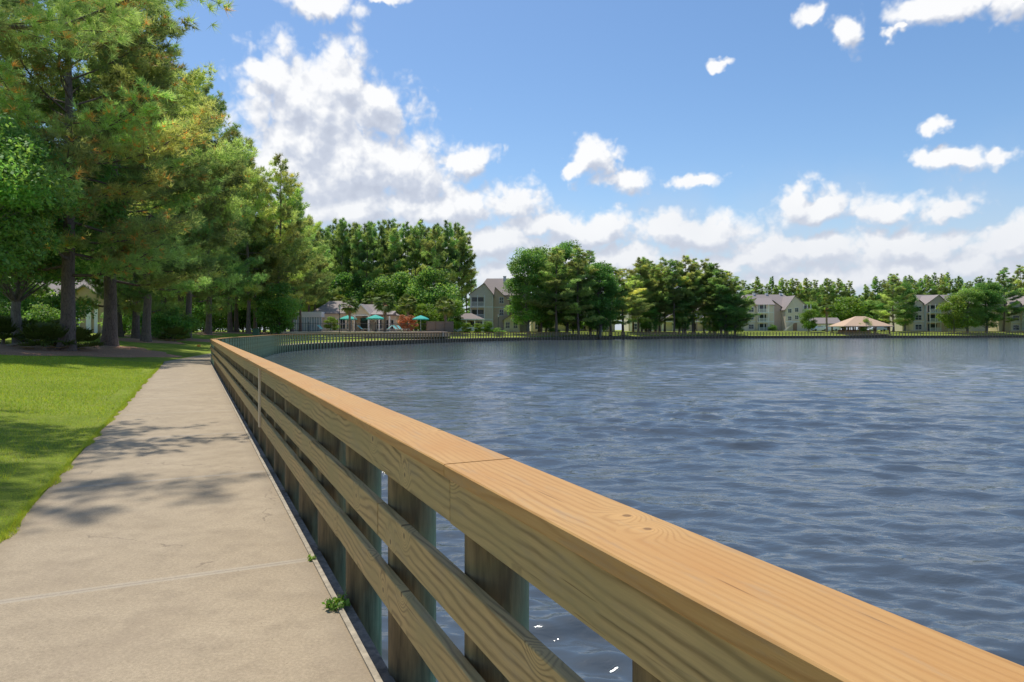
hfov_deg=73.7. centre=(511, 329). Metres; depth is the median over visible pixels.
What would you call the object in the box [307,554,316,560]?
weed
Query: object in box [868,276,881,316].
pine tree
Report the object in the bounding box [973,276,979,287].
pine tree
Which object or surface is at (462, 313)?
understory tree
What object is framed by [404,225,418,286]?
pine tree
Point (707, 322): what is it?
broadleaf tree
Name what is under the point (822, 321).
garage
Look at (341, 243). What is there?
pine tree
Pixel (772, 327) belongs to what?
bush
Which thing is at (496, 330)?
bush
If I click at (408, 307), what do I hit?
palm tree
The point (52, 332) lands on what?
bush
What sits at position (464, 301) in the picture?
pine tree
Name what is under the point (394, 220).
pine tree
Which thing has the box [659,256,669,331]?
pine tree
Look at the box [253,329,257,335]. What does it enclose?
door
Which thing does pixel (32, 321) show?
palmetto
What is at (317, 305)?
pine tree
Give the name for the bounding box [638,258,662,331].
pine tree
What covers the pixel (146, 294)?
pine tree
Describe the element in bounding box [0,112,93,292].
broadleaf tree
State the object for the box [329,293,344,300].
palm tree
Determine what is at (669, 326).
apartment building
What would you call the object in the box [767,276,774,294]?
pine tree
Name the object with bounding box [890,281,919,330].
broadleaf tree
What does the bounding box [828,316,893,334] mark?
pavilion
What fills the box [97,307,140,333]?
shrub
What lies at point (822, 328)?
parked car
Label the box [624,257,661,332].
pine tree
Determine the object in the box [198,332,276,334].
straw bed
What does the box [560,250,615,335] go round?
pine tree
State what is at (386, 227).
pine tree
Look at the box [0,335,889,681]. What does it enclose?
path
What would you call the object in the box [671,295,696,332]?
broadleaf tree
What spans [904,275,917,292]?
pine tree
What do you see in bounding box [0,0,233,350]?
pine tree
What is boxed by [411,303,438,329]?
bush
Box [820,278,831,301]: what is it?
pine tree
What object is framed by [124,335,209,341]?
straw bed
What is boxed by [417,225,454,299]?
pine tree
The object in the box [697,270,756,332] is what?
pine tree
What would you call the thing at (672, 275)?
pine tree
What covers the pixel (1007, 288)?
pine tree
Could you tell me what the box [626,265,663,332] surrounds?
pine tree
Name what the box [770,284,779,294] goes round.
pine tree
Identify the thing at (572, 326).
broadleaf tree
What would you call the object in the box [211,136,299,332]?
pine tree
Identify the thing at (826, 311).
broadleaf tree
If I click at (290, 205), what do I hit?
pine tree
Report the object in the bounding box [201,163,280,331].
pine tree
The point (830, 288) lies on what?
pine tree
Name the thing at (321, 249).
pine tree
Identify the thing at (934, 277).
pine tree
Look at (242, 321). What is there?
understory tree
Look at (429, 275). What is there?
understory tree
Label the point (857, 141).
sky
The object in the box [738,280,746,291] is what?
pine tree
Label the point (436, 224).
pine tree
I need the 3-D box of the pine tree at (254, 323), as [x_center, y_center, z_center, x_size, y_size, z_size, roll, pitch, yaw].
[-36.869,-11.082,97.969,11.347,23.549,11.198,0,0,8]
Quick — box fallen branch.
[6,339,41,345]
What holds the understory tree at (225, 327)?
on the ground at (186, 349)
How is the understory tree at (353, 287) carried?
on the ground at (186, 349)
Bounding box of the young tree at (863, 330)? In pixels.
[857,317,871,333]
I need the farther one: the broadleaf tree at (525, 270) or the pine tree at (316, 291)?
the broadleaf tree at (525, 270)
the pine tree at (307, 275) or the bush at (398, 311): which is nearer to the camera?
the pine tree at (307, 275)
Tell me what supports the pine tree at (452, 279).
on the ground at (186, 349)
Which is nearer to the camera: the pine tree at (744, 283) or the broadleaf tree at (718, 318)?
the broadleaf tree at (718, 318)
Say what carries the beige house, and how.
on the ground at (186, 349)
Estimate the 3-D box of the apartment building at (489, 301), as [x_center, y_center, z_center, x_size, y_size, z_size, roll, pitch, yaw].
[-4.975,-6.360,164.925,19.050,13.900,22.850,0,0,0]
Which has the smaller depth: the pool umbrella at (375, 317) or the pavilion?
the pool umbrella at (375, 317)
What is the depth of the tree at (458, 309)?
133.33 m
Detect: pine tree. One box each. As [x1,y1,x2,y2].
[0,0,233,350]
[0,0,235,63]
[0,0,259,345]
[0,57,75,295]
[56,35,178,336]
[75,50,210,338]
[75,70,250,341]
[122,144,225,313]
[142,69,262,337]
[159,85,244,317]
[176,82,269,333]
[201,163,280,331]
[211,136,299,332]
[217,140,284,331]
[240,153,325,332]
[242,176,290,327]
[255,199,320,330]
[267,178,331,331]
[274,196,307,331]
[293,210,331,329]
[298,298,328,311]
[301,222,335,311]
[303,232,341,311]
[316,228,336,274]
[323,227,335,272]
[326,217,343,270]
[328,217,353,275]
[338,219,349,267]
[344,221,361,274]
[344,223,363,285]
[349,221,384,295]
[349,223,369,277]
[366,221,379,277]
[373,219,390,275]
[377,220,390,273]
[378,218,406,293]
[380,225,405,275]
[390,223,406,269]
[393,221,413,272]
[401,226,424,282]
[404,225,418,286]
[408,219,426,273]
[416,225,429,266]
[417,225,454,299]
[422,226,439,269]
[428,223,448,279]
[439,227,454,283]
[440,220,459,275]
[446,225,478,301]
[448,222,468,295]
[453,227,472,301]
[460,231,476,312]
[460,293,469,312]
[465,279,476,312]
[519,254,565,333]
[522,246,591,336]
[548,245,603,337]
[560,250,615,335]
[581,263,637,335]
[602,268,654,335]
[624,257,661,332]
[624,271,638,331]
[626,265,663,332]
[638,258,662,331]
[642,263,673,332]
[643,263,678,332]
[646,261,661,331]
[656,259,694,332]
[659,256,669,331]
[660,255,707,332]
[664,260,700,332]
[671,267,713,332]
[687,258,710,332]
[696,262,731,332]
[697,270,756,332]
[699,258,711,332]
[700,269,739,335]
[717,276,760,335]
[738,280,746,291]
[746,284,751,294]
[751,276,763,294]
[760,283,772,294]
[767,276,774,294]
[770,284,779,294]
[775,277,788,295]
[783,279,791,295]
[787,278,796,295]
[792,278,800,299]
[796,281,805,301]
[800,277,810,301]
[806,281,813,300]
[808,279,821,306]
[816,283,823,307]
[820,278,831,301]
[822,278,834,305]
[829,282,838,301]
[832,278,846,303]
[841,283,850,302]
[846,280,855,329]
[861,284,870,296]
[862,287,868,308]
[866,291,875,327]
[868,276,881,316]
[870,274,914,330]
[877,280,886,301]
[886,276,894,296]
[899,276,907,293]
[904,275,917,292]
[912,280,922,294]
[918,278,925,293]
[920,275,928,294]
[922,276,937,294]
[931,272,938,294]
[932,277,942,294]
[937,273,951,294]
[942,272,950,292]
[945,278,956,294]
[952,276,964,294]
[962,282,969,289]
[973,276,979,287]
[989,267,1023,330]
[1006,265,1023,294]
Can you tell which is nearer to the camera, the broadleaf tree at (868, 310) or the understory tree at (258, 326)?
the understory tree at (258, 326)
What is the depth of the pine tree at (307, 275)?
112.79 m
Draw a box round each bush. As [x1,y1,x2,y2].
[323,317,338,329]
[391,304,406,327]
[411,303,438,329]
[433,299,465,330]
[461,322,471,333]
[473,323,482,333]
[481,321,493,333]
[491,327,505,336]
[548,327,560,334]
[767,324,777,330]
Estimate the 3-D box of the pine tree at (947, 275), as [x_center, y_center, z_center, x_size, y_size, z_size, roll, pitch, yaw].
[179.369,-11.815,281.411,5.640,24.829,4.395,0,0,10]
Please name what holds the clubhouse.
on the ground at (186, 349)
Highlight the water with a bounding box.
[262,337,1023,681]
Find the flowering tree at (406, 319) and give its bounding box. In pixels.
[397,314,418,329]
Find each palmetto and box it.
[0,314,30,343]
[1,316,42,341]
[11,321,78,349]
[30,318,89,344]
[50,327,105,349]
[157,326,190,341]
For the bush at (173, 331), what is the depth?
57.58 m
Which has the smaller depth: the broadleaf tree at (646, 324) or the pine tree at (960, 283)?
the broadleaf tree at (646, 324)
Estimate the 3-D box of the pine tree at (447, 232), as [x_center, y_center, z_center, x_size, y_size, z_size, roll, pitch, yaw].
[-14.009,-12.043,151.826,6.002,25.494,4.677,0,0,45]
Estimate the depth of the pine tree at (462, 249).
164.79 m
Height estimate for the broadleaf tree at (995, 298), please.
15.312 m
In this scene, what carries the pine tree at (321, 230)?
on the ground at (186, 349)
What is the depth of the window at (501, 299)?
162.14 m
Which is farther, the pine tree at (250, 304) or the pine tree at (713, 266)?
the pine tree at (713, 266)
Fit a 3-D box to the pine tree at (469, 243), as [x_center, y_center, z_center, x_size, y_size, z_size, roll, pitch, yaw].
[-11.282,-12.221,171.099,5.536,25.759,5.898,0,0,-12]
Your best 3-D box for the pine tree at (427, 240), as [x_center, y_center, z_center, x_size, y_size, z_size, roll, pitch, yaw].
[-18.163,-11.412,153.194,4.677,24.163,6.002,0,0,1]
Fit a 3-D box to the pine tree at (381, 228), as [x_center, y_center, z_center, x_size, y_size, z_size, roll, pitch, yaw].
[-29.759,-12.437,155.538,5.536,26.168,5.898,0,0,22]
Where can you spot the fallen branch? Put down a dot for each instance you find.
(14, 344)
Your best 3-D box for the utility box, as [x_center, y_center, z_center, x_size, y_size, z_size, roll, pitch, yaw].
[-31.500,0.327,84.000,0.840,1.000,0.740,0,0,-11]
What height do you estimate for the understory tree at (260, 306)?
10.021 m
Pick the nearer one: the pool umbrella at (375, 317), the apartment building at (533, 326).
the pool umbrella at (375, 317)
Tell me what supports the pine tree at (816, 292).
on the ground at (186, 349)
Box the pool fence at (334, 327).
[291,322,426,331]
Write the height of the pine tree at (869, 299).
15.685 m
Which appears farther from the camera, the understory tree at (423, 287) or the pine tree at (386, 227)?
the pine tree at (386, 227)
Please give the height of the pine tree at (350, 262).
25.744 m
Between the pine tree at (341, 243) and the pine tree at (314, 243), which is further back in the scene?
the pine tree at (341, 243)
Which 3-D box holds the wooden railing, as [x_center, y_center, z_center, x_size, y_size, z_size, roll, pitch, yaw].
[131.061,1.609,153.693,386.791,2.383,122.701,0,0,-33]
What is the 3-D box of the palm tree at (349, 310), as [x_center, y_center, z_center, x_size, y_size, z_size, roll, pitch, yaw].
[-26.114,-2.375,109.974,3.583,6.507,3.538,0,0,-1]
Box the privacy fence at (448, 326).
[426,321,453,331]
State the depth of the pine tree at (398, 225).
163.74 m
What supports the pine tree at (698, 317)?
on the ground at (186, 349)
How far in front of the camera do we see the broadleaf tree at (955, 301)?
195.06 m
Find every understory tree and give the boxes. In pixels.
[167,297,205,331]
[192,273,240,331]
[215,318,233,331]
[232,297,252,331]
[238,295,274,331]
[240,276,300,331]
[253,281,305,333]
[320,272,369,306]
[343,276,373,305]
[354,274,402,304]
[361,275,406,316]
[367,270,414,322]
[399,278,434,322]
[403,266,460,318]
[428,284,464,322]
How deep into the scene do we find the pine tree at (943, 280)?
263.89 m
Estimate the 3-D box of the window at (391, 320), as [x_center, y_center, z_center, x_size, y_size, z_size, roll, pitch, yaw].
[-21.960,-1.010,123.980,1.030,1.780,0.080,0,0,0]
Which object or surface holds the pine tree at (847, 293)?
on the ground at (186, 349)
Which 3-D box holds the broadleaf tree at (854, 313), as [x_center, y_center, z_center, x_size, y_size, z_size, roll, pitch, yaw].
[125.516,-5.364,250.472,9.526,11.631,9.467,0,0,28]
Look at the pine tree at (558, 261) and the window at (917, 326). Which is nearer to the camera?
the pine tree at (558, 261)
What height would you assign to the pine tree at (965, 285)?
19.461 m
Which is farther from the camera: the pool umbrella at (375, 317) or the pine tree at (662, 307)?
the pine tree at (662, 307)
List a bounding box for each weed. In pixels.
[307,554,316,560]
[321,587,350,610]
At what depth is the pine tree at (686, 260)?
172.49 m
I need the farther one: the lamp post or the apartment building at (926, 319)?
the apartment building at (926, 319)
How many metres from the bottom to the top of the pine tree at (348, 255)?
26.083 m
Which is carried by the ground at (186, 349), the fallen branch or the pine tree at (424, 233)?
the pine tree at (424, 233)
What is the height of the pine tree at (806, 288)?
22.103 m
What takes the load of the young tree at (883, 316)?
on the ground at (186, 349)
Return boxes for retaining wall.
[209,335,1022,681]
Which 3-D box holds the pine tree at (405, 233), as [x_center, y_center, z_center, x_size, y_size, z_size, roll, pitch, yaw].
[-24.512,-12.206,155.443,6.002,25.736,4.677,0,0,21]
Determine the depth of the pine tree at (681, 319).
172.75 m
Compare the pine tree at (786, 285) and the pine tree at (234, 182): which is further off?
the pine tree at (786, 285)
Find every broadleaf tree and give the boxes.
[0,110,136,343]
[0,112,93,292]
[501,246,552,333]
[531,308,554,331]
[532,244,560,328]
[550,240,587,334]
[562,298,584,334]
[582,260,623,337]
[582,304,608,335]
[635,300,662,332]
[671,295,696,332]
[698,305,726,332]
[711,293,740,335]
[724,297,750,335]
[797,308,818,331]
[804,301,821,317]
[822,296,876,329]
[842,300,867,329]
[857,301,876,319]
[866,300,880,319]
[875,303,889,330]
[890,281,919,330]
[936,294,973,332]
[951,287,989,332]
[969,281,1009,332]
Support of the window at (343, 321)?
in the clubhouse
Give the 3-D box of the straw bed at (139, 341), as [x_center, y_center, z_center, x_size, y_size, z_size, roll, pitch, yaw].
[-29.891,0.882,54.852,6.218,0.592,6.024,0,0,-39]
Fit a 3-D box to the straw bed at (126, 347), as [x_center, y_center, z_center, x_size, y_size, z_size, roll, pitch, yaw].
[-24.361,1.048,41.565,3.625,0.422,3.225,0,0,0]
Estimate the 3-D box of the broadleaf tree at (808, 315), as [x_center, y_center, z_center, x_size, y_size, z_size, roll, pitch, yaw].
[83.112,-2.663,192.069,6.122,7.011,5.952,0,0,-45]
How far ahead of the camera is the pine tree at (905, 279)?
276.14 m
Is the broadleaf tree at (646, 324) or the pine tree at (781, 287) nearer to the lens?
the broadleaf tree at (646, 324)
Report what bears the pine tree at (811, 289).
on the ground at (186, 349)
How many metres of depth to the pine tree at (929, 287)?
265.66 m
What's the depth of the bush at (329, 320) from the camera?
111.49 m
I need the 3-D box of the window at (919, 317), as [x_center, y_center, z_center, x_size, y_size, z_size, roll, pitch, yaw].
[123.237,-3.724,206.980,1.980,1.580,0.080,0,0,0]
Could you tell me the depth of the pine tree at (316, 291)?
118.02 m
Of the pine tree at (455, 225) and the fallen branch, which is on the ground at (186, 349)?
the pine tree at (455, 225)
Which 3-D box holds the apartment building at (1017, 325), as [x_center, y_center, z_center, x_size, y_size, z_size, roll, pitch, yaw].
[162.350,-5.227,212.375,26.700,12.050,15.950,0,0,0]
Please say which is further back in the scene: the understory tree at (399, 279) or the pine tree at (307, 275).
the understory tree at (399, 279)
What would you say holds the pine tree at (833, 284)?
on the ground at (186, 349)
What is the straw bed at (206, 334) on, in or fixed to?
on the ground at (186, 349)
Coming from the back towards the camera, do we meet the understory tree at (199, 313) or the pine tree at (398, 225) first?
the pine tree at (398, 225)
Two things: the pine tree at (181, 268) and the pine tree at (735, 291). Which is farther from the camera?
the pine tree at (735, 291)
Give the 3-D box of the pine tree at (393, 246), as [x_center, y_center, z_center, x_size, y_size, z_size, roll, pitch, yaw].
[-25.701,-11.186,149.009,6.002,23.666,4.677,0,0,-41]
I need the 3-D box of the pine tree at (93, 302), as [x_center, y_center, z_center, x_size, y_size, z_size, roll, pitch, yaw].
[-34.143,-13.583,60.325,11.919,29.094,11.786,0,0,18]
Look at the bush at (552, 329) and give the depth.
152.49 m
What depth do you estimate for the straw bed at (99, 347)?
38.70 m
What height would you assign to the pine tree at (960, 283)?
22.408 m
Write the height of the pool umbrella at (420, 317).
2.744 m
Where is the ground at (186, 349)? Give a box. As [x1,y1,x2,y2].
[0,330,1022,534]
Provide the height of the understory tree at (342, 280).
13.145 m
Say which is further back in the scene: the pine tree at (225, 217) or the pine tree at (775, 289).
the pine tree at (775, 289)
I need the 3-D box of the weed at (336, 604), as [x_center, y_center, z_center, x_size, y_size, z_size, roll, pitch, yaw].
[-0.942,1.452,3.662,0.154,0.093,0.153,0,0,-21]
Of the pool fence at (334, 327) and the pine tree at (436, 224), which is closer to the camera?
the pool fence at (334, 327)
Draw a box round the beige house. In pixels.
[11,279,132,332]
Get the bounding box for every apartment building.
[454,276,530,331]
[530,311,615,331]
[624,312,722,330]
[733,293,810,330]
[889,294,984,330]
[985,295,1023,330]
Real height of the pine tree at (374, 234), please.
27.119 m
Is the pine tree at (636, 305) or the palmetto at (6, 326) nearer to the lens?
the palmetto at (6, 326)
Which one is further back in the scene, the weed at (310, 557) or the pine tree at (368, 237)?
the pine tree at (368, 237)
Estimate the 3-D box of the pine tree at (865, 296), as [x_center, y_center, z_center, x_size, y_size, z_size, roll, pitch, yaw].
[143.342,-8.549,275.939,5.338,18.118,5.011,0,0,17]
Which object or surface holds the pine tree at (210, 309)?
on the ground at (186, 349)
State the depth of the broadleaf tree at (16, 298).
35.78 m
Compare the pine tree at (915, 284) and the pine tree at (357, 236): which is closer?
the pine tree at (357, 236)
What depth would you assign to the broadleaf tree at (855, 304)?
229.75 m
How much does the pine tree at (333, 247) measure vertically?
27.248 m
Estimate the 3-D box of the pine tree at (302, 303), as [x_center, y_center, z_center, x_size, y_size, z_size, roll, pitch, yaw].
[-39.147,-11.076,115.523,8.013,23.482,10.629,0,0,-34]
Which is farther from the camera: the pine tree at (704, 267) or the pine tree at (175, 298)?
the pine tree at (704, 267)
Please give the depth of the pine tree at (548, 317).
154.19 m
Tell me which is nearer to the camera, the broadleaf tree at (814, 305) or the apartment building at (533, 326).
the apartment building at (533, 326)
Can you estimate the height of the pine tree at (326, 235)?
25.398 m
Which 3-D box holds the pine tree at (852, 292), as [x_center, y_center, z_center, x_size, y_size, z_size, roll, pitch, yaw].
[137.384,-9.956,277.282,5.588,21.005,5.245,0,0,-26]
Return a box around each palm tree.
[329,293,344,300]
[340,296,358,329]
[361,290,382,304]
[373,291,396,331]
[399,293,417,321]
[436,296,454,337]
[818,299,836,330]
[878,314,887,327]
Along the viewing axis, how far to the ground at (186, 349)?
12.77 m
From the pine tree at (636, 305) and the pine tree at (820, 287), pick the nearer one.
the pine tree at (636, 305)
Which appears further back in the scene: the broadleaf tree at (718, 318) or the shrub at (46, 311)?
the broadleaf tree at (718, 318)
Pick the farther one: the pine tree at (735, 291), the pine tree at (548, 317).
the pine tree at (735, 291)
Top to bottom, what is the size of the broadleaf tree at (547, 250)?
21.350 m
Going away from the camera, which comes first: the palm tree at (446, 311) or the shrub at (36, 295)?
the shrub at (36, 295)
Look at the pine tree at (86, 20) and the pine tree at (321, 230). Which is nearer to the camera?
the pine tree at (86, 20)
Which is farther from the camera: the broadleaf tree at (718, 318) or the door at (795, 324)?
the door at (795, 324)
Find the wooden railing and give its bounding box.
[210,331,1023,681]
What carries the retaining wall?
on the ground at (186, 349)
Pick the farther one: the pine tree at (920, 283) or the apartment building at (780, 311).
the pine tree at (920, 283)
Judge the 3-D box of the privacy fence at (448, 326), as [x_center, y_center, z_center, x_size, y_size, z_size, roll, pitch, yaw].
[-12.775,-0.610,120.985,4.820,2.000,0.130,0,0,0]
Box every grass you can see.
[0,354,163,414]
[0,412,120,542]
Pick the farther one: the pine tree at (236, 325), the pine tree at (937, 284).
the pine tree at (937, 284)
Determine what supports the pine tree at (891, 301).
on the ground at (186, 349)
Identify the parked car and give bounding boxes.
[811,326,825,330]
[869,327,886,330]
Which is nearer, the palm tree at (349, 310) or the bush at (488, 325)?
the palm tree at (349, 310)
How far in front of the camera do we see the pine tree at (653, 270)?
172.07 m
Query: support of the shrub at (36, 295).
on the ground at (186, 349)
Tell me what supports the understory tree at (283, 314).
on the ground at (186, 349)
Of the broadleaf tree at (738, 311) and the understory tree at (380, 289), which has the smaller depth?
the understory tree at (380, 289)
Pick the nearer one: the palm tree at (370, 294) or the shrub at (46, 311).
the shrub at (46, 311)
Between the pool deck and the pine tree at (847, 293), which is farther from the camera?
the pine tree at (847, 293)
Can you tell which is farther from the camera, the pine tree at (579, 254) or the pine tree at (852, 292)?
the pine tree at (852, 292)
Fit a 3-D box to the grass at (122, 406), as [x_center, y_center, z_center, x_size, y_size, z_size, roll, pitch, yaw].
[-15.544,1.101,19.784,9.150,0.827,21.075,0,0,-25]
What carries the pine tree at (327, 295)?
on the ground at (186, 349)
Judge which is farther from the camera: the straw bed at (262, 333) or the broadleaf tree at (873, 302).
the broadleaf tree at (873, 302)
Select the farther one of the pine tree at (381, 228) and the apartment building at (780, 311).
the apartment building at (780, 311)
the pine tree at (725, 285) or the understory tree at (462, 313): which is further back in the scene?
the pine tree at (725, 285)
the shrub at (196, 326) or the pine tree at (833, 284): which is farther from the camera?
the pine tree at (833, 284)
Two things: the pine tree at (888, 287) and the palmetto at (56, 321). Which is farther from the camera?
the pine tree at (888, 287)
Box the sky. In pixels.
[1,0,1023,329]
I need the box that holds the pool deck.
[282,331,448,336]
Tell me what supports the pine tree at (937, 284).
on the ground at (186, 349)
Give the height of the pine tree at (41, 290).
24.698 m
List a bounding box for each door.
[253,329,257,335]
[793,323,796,330]
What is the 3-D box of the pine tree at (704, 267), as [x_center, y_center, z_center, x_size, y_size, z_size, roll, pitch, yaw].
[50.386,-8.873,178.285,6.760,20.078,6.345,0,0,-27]
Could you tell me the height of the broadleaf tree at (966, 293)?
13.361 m
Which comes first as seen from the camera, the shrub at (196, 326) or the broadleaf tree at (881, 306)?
the shrub at (196, 326)
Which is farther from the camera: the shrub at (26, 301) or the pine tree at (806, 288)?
the pine tree at (806, 288)
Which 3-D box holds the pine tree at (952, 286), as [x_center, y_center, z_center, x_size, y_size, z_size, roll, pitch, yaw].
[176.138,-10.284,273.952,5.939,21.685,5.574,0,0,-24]
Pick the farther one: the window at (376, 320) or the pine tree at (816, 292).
the pine tree at (816, 292)
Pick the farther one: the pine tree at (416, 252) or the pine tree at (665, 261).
the pine tree at (665, 261)
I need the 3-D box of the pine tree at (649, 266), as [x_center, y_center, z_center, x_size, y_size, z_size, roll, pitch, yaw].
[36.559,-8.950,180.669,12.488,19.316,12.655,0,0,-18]
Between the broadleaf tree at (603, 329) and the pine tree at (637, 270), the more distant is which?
the pine tree at (637, 270)
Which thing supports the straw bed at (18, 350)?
on the ground at (186, 349)
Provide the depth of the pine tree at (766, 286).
262.04 m
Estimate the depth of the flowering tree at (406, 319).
117.48 m
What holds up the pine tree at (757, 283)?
on the ground at (186, 349)
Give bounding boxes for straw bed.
[0,344,181,356]
[49,345,129,349]
[80,344,146,349]
[100,337,183,343]
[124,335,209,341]
[193,333,221,334]
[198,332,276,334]
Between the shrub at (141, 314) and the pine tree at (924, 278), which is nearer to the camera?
the shrub at (141, 314)
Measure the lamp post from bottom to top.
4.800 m
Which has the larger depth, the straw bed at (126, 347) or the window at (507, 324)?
the window at (507, 324)
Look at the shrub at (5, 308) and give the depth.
45.27 m
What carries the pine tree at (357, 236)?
on the ground at (186, 349)
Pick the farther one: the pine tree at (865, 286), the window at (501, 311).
the pine tree at (865, 286)
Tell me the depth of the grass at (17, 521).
7.83 m
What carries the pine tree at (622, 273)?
on the ground at (186, 349)
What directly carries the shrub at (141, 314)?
on the straw bed at (191, 339)
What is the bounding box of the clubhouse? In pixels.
[293,301,401,329]
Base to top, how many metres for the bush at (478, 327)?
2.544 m
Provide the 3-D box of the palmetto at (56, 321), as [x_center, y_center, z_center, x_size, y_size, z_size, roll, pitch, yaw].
[-24.638,0.188,36.982,3.056,1.792,3.258,0,0,32]
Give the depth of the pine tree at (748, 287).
264.79 m
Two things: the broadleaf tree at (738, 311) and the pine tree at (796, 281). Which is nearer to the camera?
the broadleaf tree at (738, 311)
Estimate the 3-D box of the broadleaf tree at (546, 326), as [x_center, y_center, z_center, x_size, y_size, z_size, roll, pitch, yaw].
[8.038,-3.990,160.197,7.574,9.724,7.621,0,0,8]
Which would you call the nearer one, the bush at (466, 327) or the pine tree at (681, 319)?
the bush at (466, 327)
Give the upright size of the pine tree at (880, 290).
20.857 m
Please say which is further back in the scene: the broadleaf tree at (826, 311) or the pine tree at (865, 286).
the pine tree at (865, 286)
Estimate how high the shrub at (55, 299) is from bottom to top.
4.086 m
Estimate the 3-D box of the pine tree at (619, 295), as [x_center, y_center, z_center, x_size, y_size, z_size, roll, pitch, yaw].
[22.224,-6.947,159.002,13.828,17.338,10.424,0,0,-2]
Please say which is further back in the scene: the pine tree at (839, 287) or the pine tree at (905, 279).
the pine tree at (905, 279)
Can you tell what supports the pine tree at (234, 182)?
on the ground at (186, 349)
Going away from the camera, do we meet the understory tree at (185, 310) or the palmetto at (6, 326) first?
the palmetto at (6, 326)
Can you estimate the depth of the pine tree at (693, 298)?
172.80 m
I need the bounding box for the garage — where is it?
[810,318,840,330]
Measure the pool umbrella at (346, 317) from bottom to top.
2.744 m
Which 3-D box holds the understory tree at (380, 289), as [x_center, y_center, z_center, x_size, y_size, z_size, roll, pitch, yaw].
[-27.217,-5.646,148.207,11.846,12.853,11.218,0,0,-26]
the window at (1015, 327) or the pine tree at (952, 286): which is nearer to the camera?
the window at (1015, 327)
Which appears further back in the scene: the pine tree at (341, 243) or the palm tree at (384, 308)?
the pine tree at (341, 243)
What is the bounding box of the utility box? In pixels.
[252,328,258,335]
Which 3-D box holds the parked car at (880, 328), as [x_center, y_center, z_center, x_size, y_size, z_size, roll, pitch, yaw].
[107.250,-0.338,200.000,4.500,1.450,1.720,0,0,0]
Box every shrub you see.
[0,287,60,317]
[0,299,31,334]
[6,283,84,326]
[22,289,96,320]
[22,302,78,326]
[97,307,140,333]
[126,301,169,335]
[141,304,195,338]
[168,313,205,338]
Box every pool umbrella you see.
[340,315,356,319]
[366,315,383,321]
[412,315,428,319]
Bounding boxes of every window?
[340,320,345,328]
[376,320,381,328]
[388,319,393,328]
[499,297,503,302]
[499,309,503,315]
[505,322,509,328]
[915,315,921,319]
[915,324,921,329]
[1013,325,1018,329]
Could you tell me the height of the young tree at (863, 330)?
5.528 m
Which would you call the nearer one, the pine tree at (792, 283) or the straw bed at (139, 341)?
the straw bed at (139, 341)
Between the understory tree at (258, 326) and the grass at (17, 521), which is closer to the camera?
the grass at (17, 521)
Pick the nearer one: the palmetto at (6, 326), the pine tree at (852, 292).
the palmetto at (6, 326)
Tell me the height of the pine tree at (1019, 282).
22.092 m
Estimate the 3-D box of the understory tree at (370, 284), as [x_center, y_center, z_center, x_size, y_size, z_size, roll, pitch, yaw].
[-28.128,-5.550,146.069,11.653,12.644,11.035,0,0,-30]
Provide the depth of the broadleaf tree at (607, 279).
152.23 m
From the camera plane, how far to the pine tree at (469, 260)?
167.54 m
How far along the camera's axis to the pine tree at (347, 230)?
167.87 m
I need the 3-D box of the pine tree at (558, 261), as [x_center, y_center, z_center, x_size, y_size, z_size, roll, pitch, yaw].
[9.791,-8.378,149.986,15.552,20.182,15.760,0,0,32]
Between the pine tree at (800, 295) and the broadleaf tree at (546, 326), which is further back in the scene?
the pine tree at (800, 295)
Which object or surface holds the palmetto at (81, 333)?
on the straw bed at (18, 350)
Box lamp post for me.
[338,304,340,332]
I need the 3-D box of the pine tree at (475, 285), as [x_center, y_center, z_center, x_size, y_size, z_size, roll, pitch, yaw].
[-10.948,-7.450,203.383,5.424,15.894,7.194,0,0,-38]
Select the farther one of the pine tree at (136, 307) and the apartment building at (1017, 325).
the apartment building at (1017, 325)
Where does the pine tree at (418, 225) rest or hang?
on the ground at (186, 349)
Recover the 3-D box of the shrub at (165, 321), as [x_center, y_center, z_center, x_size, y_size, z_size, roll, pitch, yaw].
[-31.028,-0.533,62.063,4.402,3.605,4.938,0,0,-10]
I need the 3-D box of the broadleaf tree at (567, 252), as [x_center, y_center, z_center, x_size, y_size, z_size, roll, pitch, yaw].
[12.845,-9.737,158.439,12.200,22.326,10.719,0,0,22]

